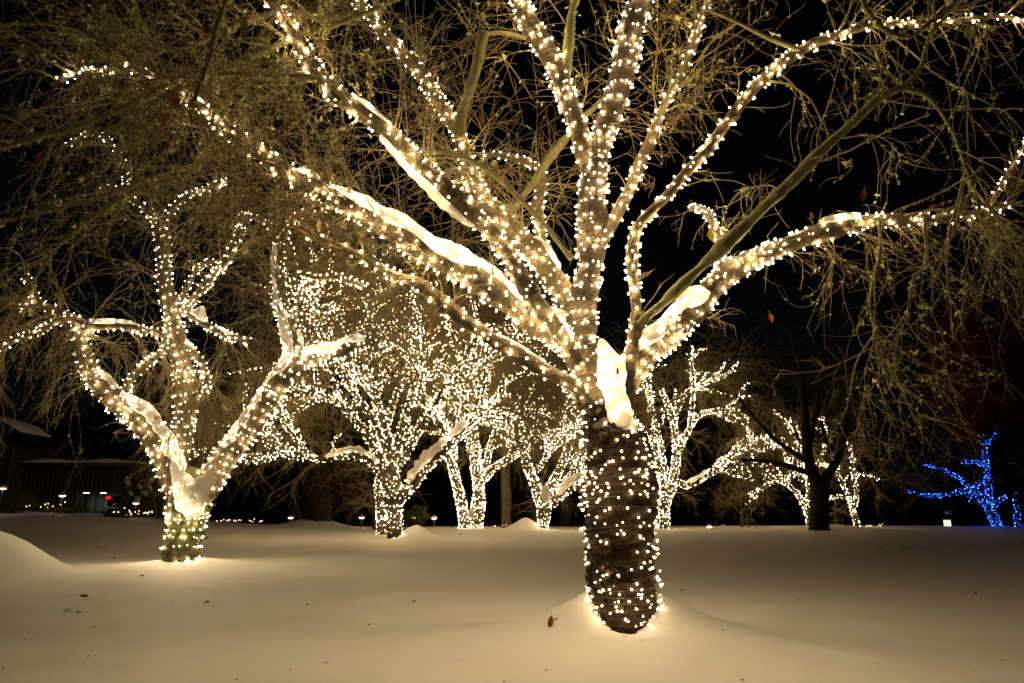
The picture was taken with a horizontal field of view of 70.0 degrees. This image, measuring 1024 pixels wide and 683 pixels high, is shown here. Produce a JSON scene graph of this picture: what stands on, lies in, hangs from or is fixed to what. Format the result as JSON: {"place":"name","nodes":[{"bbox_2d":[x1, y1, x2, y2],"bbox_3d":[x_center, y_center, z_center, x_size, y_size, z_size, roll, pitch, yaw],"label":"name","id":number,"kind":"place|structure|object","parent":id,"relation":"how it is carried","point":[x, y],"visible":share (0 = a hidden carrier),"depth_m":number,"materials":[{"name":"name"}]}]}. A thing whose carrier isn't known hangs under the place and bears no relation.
{"place":"outdoors","nodes":[
{"label":"outdoors","id":0,"kind":"place"},
{"bbox_2d":[0,510,1023,682],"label":"snowy ground","id":1,"kind":"structure","parent":0,"point":[735,610],"depth_m":9.64,"materials":[{"name":"white snow"}]},
{"bbox_2d":[0,485,6,504],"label":"path lamp","id":2,"kind":"object","parent":1,"relation":"on","point":[2,487],"visible":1,"depth_m":37.18,"materials":[{"name":"metal"}]},
{"bbox_2d":[0,489,41,512],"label":"evergreen shrub","id":3,"kind":"object","parent":1,"relation":"on","point":[14,506],"visible":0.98,"depth_m":38.84,"materials":[{"name":"green plant"}]},
{"bbox_2d":[29,500,74,507],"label":"string light","id":4,"kind":"object","parent":3,"relation":"attached to","point":[54,505],"visible":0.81,"depth_m":39.54,"materials":[{"name":"plastic"}]},
{"bbox_2d":[0,421,67,509],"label":"building","id":5,"kind":"structure","parent":1,"relation":"on","point":[22,446],"depth_m":44.62,"materials":[{"name":"brown"}]},
{"bbox_2d":[0,416,50,436],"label":"roof snow","id":6,"kind":"structure","parent":5,"relation":"on","point":[20,425],"depth_m":45.25,"materials":[{"name":"white snow"}]},
{"bbox_2d":[58,493,66,506],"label":"path lamp","id":7,"kind":"object","parent":1,"relation":"on","point":[61,495],"visible":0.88,"depth_m":41.02,"materials":[{"name":"metal"}]},
{"bbox_2d":[33,505,95,512],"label":"evergreen shrub","id":8,"kind":"object","parent":1,"relation":"on","point":[71,509],"visible":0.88,"depth_m":40.60,"materials":[{"name":"green plant"}]},
{"bbox_2d":[63,607,72,611],"bbox_3d":[-5.471,3.310,9.015,0.115,0.069,0.082,0,-14,0],"label":"snow clod","id":9,"kind":"object","parent":1,"relation":"on","point":[69,609],"visible":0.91,"depth_m":8.99,"materials":[{"name":"white snow"}]},
{"bbox_2d":[19,463,167,517],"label":"building","id":10,"kind":"structure","parent":1,"relation":"on","point":[93,486],"depth_m":45.22,"materials":[{"name":"brown wood"}]},
{"bbox_2d":[20,458,146,464],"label":"roof snow","id":11,"kind":"structure","parent":10,"relation":"on","point":[102,460],"depth_m":44.90,"materials":[{"name":"white snow"}]},
{"bbox_2d":[104,494,121,513],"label":"door","id":12,"kind":"structure","parent":10,"relation":"in","point":[114,504],"depth_m":45.52,"materials":[{"name":"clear glass"}]},
{"bbox_2d":[90,508,155,518],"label":"evergreen shrub","id":13,"kind":"object","parent":1,"relation":"on","point":[122,514],"visible":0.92,"depth_m":40.66,"materials":[{"name":"green plant"}]},
{"bbox_2d":[121,471,159,514],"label":"evergreen shrub","id":14,"kind":"object","parent":1,"relation":"on","point":[137,491],"visible":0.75,"depth_m":44.72,"materials":[{"name":"green plant"}]},
{"bbox_2d":[0,15,440,561],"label":"bare tree","id":15,"kind":"object","parent":1,"relation":"on","point":[181,540],"visible":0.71,"depth_m":16.91,"materials":[{"name":"brown plant"}]},
{"bbox_2d":[3,276,182,497],"bbox_3d":[-9.204,1.046,16.328,4.190,4.792,0.793,7,-15,-26],"label":"string light","id":16,"kind":"object","parent":15,"relation":"attached to","point":[102,377],"visible":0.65,"depth_m":16.32,"materials":[{"name":"plastic"}]},
{"bbox_2d":[98,368,118,388],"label":"snow lump","id":17,"kind":"object","parent":15,"relation":"on","point":[114,383],"visible":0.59,"depth_m":16.41,"materials":[{"name":"white snow"}]},
{"bbox_2d":[89,318,137,324],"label":"snow lump","id":18,"kind":"object","parent":15,"relation":"on","point":[110,320],"visible":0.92,"depth_m":16.57,"materials":[{"name":"white snow"}]},
{"bbox_2d":[119,392,186,470],"bbox_3d":[-8.116,2.140,16.503,1.674,1.976,0.596,7,-15,-28],"label":"snow lump","id":19,"kind":"object","parent":15,"relation":"attached to","point":[148,414],"visible":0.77,"depth_m":16.41,"materials":[{"name":"white snow"}]},
{"bbox_2d":[65,132,250,460],"bbox_3d":[-8.205,-1.072,17.350,4.373,7.602,2.495,0,-14,0],"label":"string light","id":20,"kind":"object","parent":15,"relation":"attached to","point":[188,342],"visible":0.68,"depth_m":17.29,"materials":[{"name":"plastic"}]},
{"bbox_2d":[160,477,211,561],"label":"string light","id":21,"kind":"object","parent":15,"relation":"attached to","point":[187,519],"visible":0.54,"depth_m":16.19,"materials":[{"name":"plastic"}]},
{"bbox_2d":[170,459,214,519],"bbox_3d":[-7.129,3.279,16.202,1.002,1.330,0.368,0,-14,0],"label":"snow lump","id":22,"kind":"object","parent":15,"relation":"attached to","point":[199,486],"visible":0.99,"depth_m":16.11,"materials":[{"name":"white snow"}]},
{"bbox_2d":[189,306,207,321],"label":"snow lump","id":23,"kind":"object","parent":15,"relation":"on","point":[199,312],"visible":0.98,"depth_m":17.27,"materials":[{"name":"white snow"}]},
{"bbox_2d":[219,233,293,447],"bbox_3d":[-6.135,-0.133,17.979,1.520,5.700,0.884,4,-14,-17],"label":"tree branch","id":24,"kind":"object","parent":15,"relation":"attached to","point":[285,335],"visible":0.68,"depth_m":17.67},
{"bbox_2d":[202,207,370,489],"bbox_3d":[-5.380,-0.094,18.040,3.936,7.416,1.288,2,-14,-7],"label":"string light","id":25,"kind":"object","parent":15,"relation":"attached to","point":[287,360],"visible":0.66,"depth_m":17.90,"materials":[{"name":"plastic"}]},
{"bbox_2d":[296,330,303,347],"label":"snow lump","id":26,"kind":"object","parent":15,"relation":"attached to","point":[300,336],"visible":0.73,"depth_m":17.99,"materials":[{"name":"white snow"}]},
{"bbox_2d":[303,334,364,356],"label":"snow lump","id":27,"kind":"object","parent":15,"relation":"on","point":[319,348],"visible":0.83,"depth_m":18.17,"materials":[{"name":"white snow"}]},
{"bbox_2d":[297,252,332,520],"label":"trunk","id":28,"kind":"object","parent":1,"relation":"on","point":[308,509],"visible":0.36,"depth_m":44.74,"materials":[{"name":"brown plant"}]},
{"bbox_2d":[309,452,376,528],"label":"bare shrub","id":29,"kind":"object","parent":1,"relation":"on","point":[374,520],"visible":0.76,"depth_m":42.88,"materials":[{"name":"brown plant"}]},
{"bbox_2d":[344,509,355,527],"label":"red shrub","id":30,"kind":"object","parent":1,"relation":"on","point":[348,517],"visible":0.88,"depth_m":43.73,"materials":[{"name":"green plant"}]},
{"bbox_2d":[95,172,614,538],"bbox_3d":[-5.809,1.050,30.372,20.351,15.016,11.719,3,-14,-11],"label":"bare tree","id":31,"kind":"object","parent":1,"relation":"on","point":[392,499],"visible":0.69,"depth_m":29.52,"materials":[{"name":"brown plant"}]},
{"bbox_2d":[325,445,377,464],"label":"snow lump","id":32,"kind":"object","parent":31,"relation":"on","point":[355,449],"visible":0.87,"depth_m":29.28,"materials":[{"name":"white snow"}]},
{"bbox_2d":[198,239,541,525],"bbox_3d":[-5.554,2.013,30.216,14.120,12.832,6.965,0,-14,0],"label":"string light","id":33,"kind":"object","parent":31,"relation":"attached to","point":[377,396],"visible":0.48,"depth_m":29.67,"materials":[{"name":"white plastic"}]},
{"bbox_2d":[406,420,468,484],"bbox_3d":[-2.973,4.416,29.103,2.517,2.551,0.517,-2,-14,7],"label":"snow lump","id":34,"kind":"object","parent":31,"relation":"on","point":[426,456],"visible":0.99,"depth_m":29.00,"materials":[{"name":"white snow"}]},
{"bbox_2d":[402,504,431,525],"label":"evergreen shrub","id":35,"kind":"object","parent":1,"relation":"on","point":[417,518],"visible":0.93,"depth_m":44.59,"materials":[{"name":"green plant"}]},
{"bbox_2d":[273,188,613,534],"bbox_3d":[-3.168,1.036,36.148,16.781,16.789,11.416,0,-14,0],"label":"bare tree","id":36,"kind":"object","parent":1,"relation":"on","point":[381,523],"visible":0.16,"depth_m":35.68,"materials":[{"name":"brown plant"}]},
{"bbox_2d":[349,302,556,531],"bbox_3d":[-3.410,1.767,36.162,12.409,15.216,6.260,0,-14,0],"label":"string light","id":37,"kind":"object","parent":36,"relation":"attached to","point":[397,399],"visible":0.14,"depth_m":35.92,"materials":[{"name":"white plastic"}]},
{"bbox_2d":[371,343,586,527],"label":"bare tree","id":38,"kind":"object","parent":1,"relation":"on","point":[464,518],"visible":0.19,"depth_m":46.25,"materials":[{"name":"plant"}]},
{"bbox_2d":[468,507,474,518],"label":"snow lump","id":39,"kind":"object","parent":38,"relation":"attached to","point":[471,513],"visible":1,"depth_m":45.20,"materials":[{"name":"white snow"}]},
{"bbox_2d":[421,387,530,527],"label":"string light","id":40,"kind":"object","parent":38,"relation":"attached to","point":[472,470],"visible":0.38,"depth_m":46.18,"materials":[{"name":"white plastic"}]},
{"bbox_2d":[500,319,511,527],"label":"tree trunk","id":41,"kind":"object","parent":1,"relation":"on","point":[506,499],"visible":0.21,"depth_m":48.74,"materials":[{"name":"brown plant"}]},
{"bbox_2d":[0,0,1023,633],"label":"bare tree","id":42,"kind":"object","parent":1,"relation":"on","point":[156,84],"visible":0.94,"depth_m":7.11,"materials":[{"name":"brown plant"}]},
{"bbox_2d":[192,94,233,125],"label":"snow lump","id":43,"kind":"object","parent":42,"relation":"on","point":[201,100],"visible":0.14,"depth_m":6.55,"materials":[{"name":"white snow"}]},
{"bbox_2d":[297,166,320,178],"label":"snow lump","id":44,"kind":"object","parent":42,"relation":"on","point":[308,172],"visible":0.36,"depth_m":6.86,"materials":[{"name":"white snow"}]},
{"bbox_2d":[55,65,594,372],"bbox_3d":[-1.481,-1.043,6.977,5.153,2.351,0.386,6,-15,-24],"label":"string light","id":45,"kind":"object","parent":42,"relation":"attached to","point":[70,73],"visible":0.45,"depth_m":7.17,"materials":[{"name":"plastic"}]},
{"bbox_2d":[355,97,397,130],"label":"snow lump","id":46,"kind":"object","parent":42,"relation":"on","point":[368,105],"visible":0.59,"depth_m":6.91,"materials":[{"name":"white snow"}]},
{"bbox_2d":[264,0,580,356],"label":"string light","id":47,"kind":"object","parent":42,"relation":"attached to","point":[434,187],"visible":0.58,"depth_m":7.08,"materials":[{"name":"plastic"}]},
{"bbox_2d":[379,135,474,226],"bbox_3d":[-0.809,-1.576,7.145,1.039,0.821,0.141,6,-15,-25],"label":"snow lump","id":48,"kind":"object","parent":42,"relation":"attached to","point":[437,197],"visible":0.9,"depth_m":7.08,"materials":[{"name":"white snow"}]},
{"bbox_2d":[307,235,587,402],"bbox_3d":[-0.650,-0.235,7.392,2.880,1.665,0.221,2,-14,-8],"label":"string light","id":49,"kind":"object","parent":42,"relation":"attached to","point":[462,320],"visible":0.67,"depth_m":7.35,"materials":[{"name":"plastic"}]},
{"bbox_2d":[331,184,569,329],"bbox_3d":[-0.595,-0.754,7.324,2.603,1.306,0.294,6,-15,-23],"label":"snow lump","id":50,"kind":"object","parent":42,"relation":"on","point":[387,216],"visible":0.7,"depth_m":7.18,"materials":[{"name":"white snow"}]},
{"bbox_2d":[355,0,570,308],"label":"string light","id":51,"kind":"object","parent":42,"relation":"attached to","point":[476,175],"visible":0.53,"depth_m":8.21,"materials":[{"name":"plastic"}]},
{"bbox_2d":[501,336,568,375],"bbox_3d":[0.214,0.176,7.430,0.727,0.457,0.135,2,-14,-7],"label":"snow lump","id":52,"kind":"object","parent":42,"relation":"on","point":[517,344],"visible":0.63,"depth_m":7.39,"materials":[{"name":"white snow"}]},
{"bbox_2d":[533,236,560,268],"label":"snow lump","id":53,"kind":"object","parent":42,"relation":"on","point":[550,251],"visible":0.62,"depth_m":8.05,"materials":[{"name":"white snow"}]},
{"bbox_2d":[512,0,590,163],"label":"string light","id":54,"kind":"object","parent":42,"relation":"attached to","point":[519,21],"visible":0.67,"depth_m":8.22,"materials":[{"name":"plastic"}]},
{"bbox_2d":[553,308,565,321],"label":"snow lump","id":55,"kind":"object","parent":42,"relation":"attached to","point":[561,313],"visible":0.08,"depth_m":7.87,"materials":[{"name":"white snow"}]},
{"bbox_2d":[566,163,608,423],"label":"string light","id":56,"kind":"object","parent":42,"relation":"attached to","point":[586,264],"visible":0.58,"depth_m":7.88,"materials":[{"name":"plastic"}]},
{"bbox_2d":[593,338,637,432],"bbox_3d":[1.042,0.443,7.474,0.455,0.994,0.194,0,-14,0],"label":"snow lump","id":57,"kind":"object","parent":42,"relation":"attached to","point":[610,382],"visible":0.96,"depth_m":7.40,"materials":[{"name":"white snow"}]},
{"bbox_2d":[578,412,662,626],"bbox_3d":[1.096,1.841,7.371,0.861,2.331,0.843,0,-14,0],"label":"string light","id":58,"kind":"object","parent":42,"relation":"attached to","point":[617,611],"visible":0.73,"depth_m":7.11,"materials":[{"name":"plastic"}]},
{"bbox_2d":[590,0,653,156],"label":"string light","id":59,"kind":"object","parent":42,"relation":"attached to","point":[621,80],"visible":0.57,"depth_m":8.28,"materials":[{"name":"plastic"}]},
{"bbox_2d":[606,1,705,246],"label":"string light","id":60,"kind":"object","parent":42,"relation":"attached to","point":[648,140],"visible":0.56,"depth_m":8.64,"materials":[{"name":"plastic"}]},
{"bbox_2d":[624,285,710,351],"bbox_3d":[1.624,-0.175,7.664,0.942,0.798,0.315,-4,-14,17],"label":"snow lump","id":61,"kind":"object","parent":42,"relation":"on","point":[692,297],"visible":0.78,"depth_m":7.54,"materials":[{"name":"white snow"}]},
{"bbox_2d":[676,285,697,301],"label":"snow lump","id":62,"kind":"object","parent":42,"relation":"on","point":[680,297],"visible":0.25,"depth_m":7.61,"materials":[{"name":"white snow"}]},
{"bbox_2d":[615,13,1023,411],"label":"string light","id":63,"kind":"object","parent":42,"relation":"attached to","point":[734,124],"visible":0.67,"depth_m":7.62,"materials":[{"name":"plastic"}]},
{"bbox_2d":[638,141,1023,389],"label":"string light","id":64,"kind":"object","parent":42,"relation":"attached to","point":[772,262],"visible":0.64,"depth_m":7.52,"materials":[{"name":"plastic"}]},
{"bbox_2d":[819,212,861,223],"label":"snow lump","id":65,"kind":"object","parent":42,"relation":"on","point":[837,217],"visible":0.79,"depth_m":7.41,"materials":[{"name":"white snow"}]},
{"bbox_2d":[0,309,1023,526],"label":"distant wood","id":66,"kind":"object","parent":1,"relation":"on","point":[440,505],"visible":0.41,"depth_m":78.45,"materials":[{"name":"brown plant"}]},
{"bbox_2d":[3,542,1023,681],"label":"twig litter","id":67,"kind":"object","parent":1,"relation":"on","point":[798,599],"visible":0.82,"depth_m":23.16,"materials":[{"name":"brown plant"}]},
{"bbox_2d":[428,348,667,528],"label":"bare tree","id":68,"kind":"object","parent":1,"relation":"on","point":[543,510],"visible":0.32,"depth_m":41.33,"materials":[{"name":"brown plant"}]},
{"bbox_2d":[487,401,585,519],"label":"string light","id":69,"kind":"object","parent":68,"relation":"attached to","point":[565,464],"visible":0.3,"depth_m":41.27,"materials":[{"name":"white plastic"}]},
{"bbox_2d":[541,484,550,502],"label":"snow lump","id":70,"kind":"object","parent":68,"relation":"attached to","point":[545,493],"visible":0.99,"depth_m":40.54,"materials":[{"name":"white snow"}]},
{"bbox_2d":[557,472,586,494],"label":"snow lump","id":71,"kind":"object","parent":68,"relation":"on","point":[573,479],"visible":0.58,"depth_m":40.80,"materials":[{"name":"white snow"}]},
{"bbox_2d":[548,612,553,626],"bbox_3d":[0.359,2.617,6.870,0.061,0.150,0.037,13,-12,-20],"label":"fallen leaf","id":72,"kind":"object","parent":1,"relation":"on","point":[550,621],"visible":1,"depth_m":6.87,"materials":[{"name":"orange plant"}]},
{"bbox_2d":[558,358,570,526],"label":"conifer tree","id":73,"kind":"object","parent":1,"relation":"on","point":[565,519],"visible":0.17,"depth_m":54.27,"materials":[{"name":"plant"}]},
{"bbox_2d":[601,318,819,528],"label":"bare tree","id":74,"kind":"object","parent":1,"relation":"on","point":[670,491],"visible":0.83,"depth_m":46.92,"materials":[{"name":"plant"}]},
{"bbox_2d":[685,469,709,483],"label":"snow lump","id":75,"kind":"object","parent":74,"relation":"on","point":[695,478],"visible":0.99,"depth_m":45.89,"materials":[{"name":"white snow"}]},
{"bbox_2d":[643,351,768,520],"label":"string light","id":76,"kind":"object","parent":74,"relation":"attached to","point":[684,434],"visible":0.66,"depth_m":46.91,"materials":[{"name":"white plastic"}]},
{"bbox_2d":[707,476,771,526],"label":"sapling","id":77,"kind":"object","parent":1,"relation":"on","point":[741,511],"visible":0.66,"depth_m":48.72,"materials":[{"name":"brown plant"}]},
{"bbox_2d":[708,378,858,528],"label":"bare tree","id":78,"kind":"object","parent":1,"relation":"on","point":[805,505],"visible":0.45,"depth_m":48.38,"materials":[{"name":"plant"}]},
{"bbox_2d":[690,303,908,530],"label":"bare tree","id":79,"kind":"object","parent":1,"relation":"on","point":[818,516],"visible":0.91,"depth_m":41.66,"materials":[{"name":"brown plant"}]},
{"bbox_2d":[779,409,921,526],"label":"bare tree","id":80,"kind":"object","parent":1,"relation":"on","point":[852,504],"visible":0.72,"depth_m":48.50,"materials":[{"name":"brown plant"}]},
{"bbox_2d":[881,412,1012,525],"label":"bare tree","id":81,"kind":"object","parent":1,"relation":"on","point":[991,512],"visible":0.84,"depth_m":50.70,"materials":[{"name":"blue plant"}]},
{"bbox_2d":[931,428,999,521],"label":"string light","id":82,"kind":"object","parent":81,"relation":"attached to","point":[973,485],"visible":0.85,"depth_m":50.81,"materials":[{"name":"blue plastic"}]},
{"bbox_2d":[942,511,951,525],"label":"lit post","id":83,"kind":"object","parent":1,"relation":"on","point":[946,522],"visible":0.91,"depth_m":50.39,"materials":[{"name":"metal"}]},
{"bbox_2d":[900,288,1023,479],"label":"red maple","id":84,"kind":"object","parent":1,"relation":"on","point":[980,418],"visible":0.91,"depth_m":30.14,"materials":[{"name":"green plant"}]},
{"bbox_2d":[982,317,994,321],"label":"snow lump","id":85,"kind":"object","parent":84,"relation":"on","point":[986,319],"visible":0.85,"depth_m":29.18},
{"bbox_2d":[1012,492,1020,526],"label":"bare tree","id":86,"kind":"object","parent":1,"relation":"on","point":[1017,517],"visible":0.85,"depth_m":48.56,"materials":[{"name":"blue plant"}]},
{"bbox_2d":[0,0,1023,525],"label":"sky","id":87,"kind":"structure","parent":0,"point":[660,250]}
]}

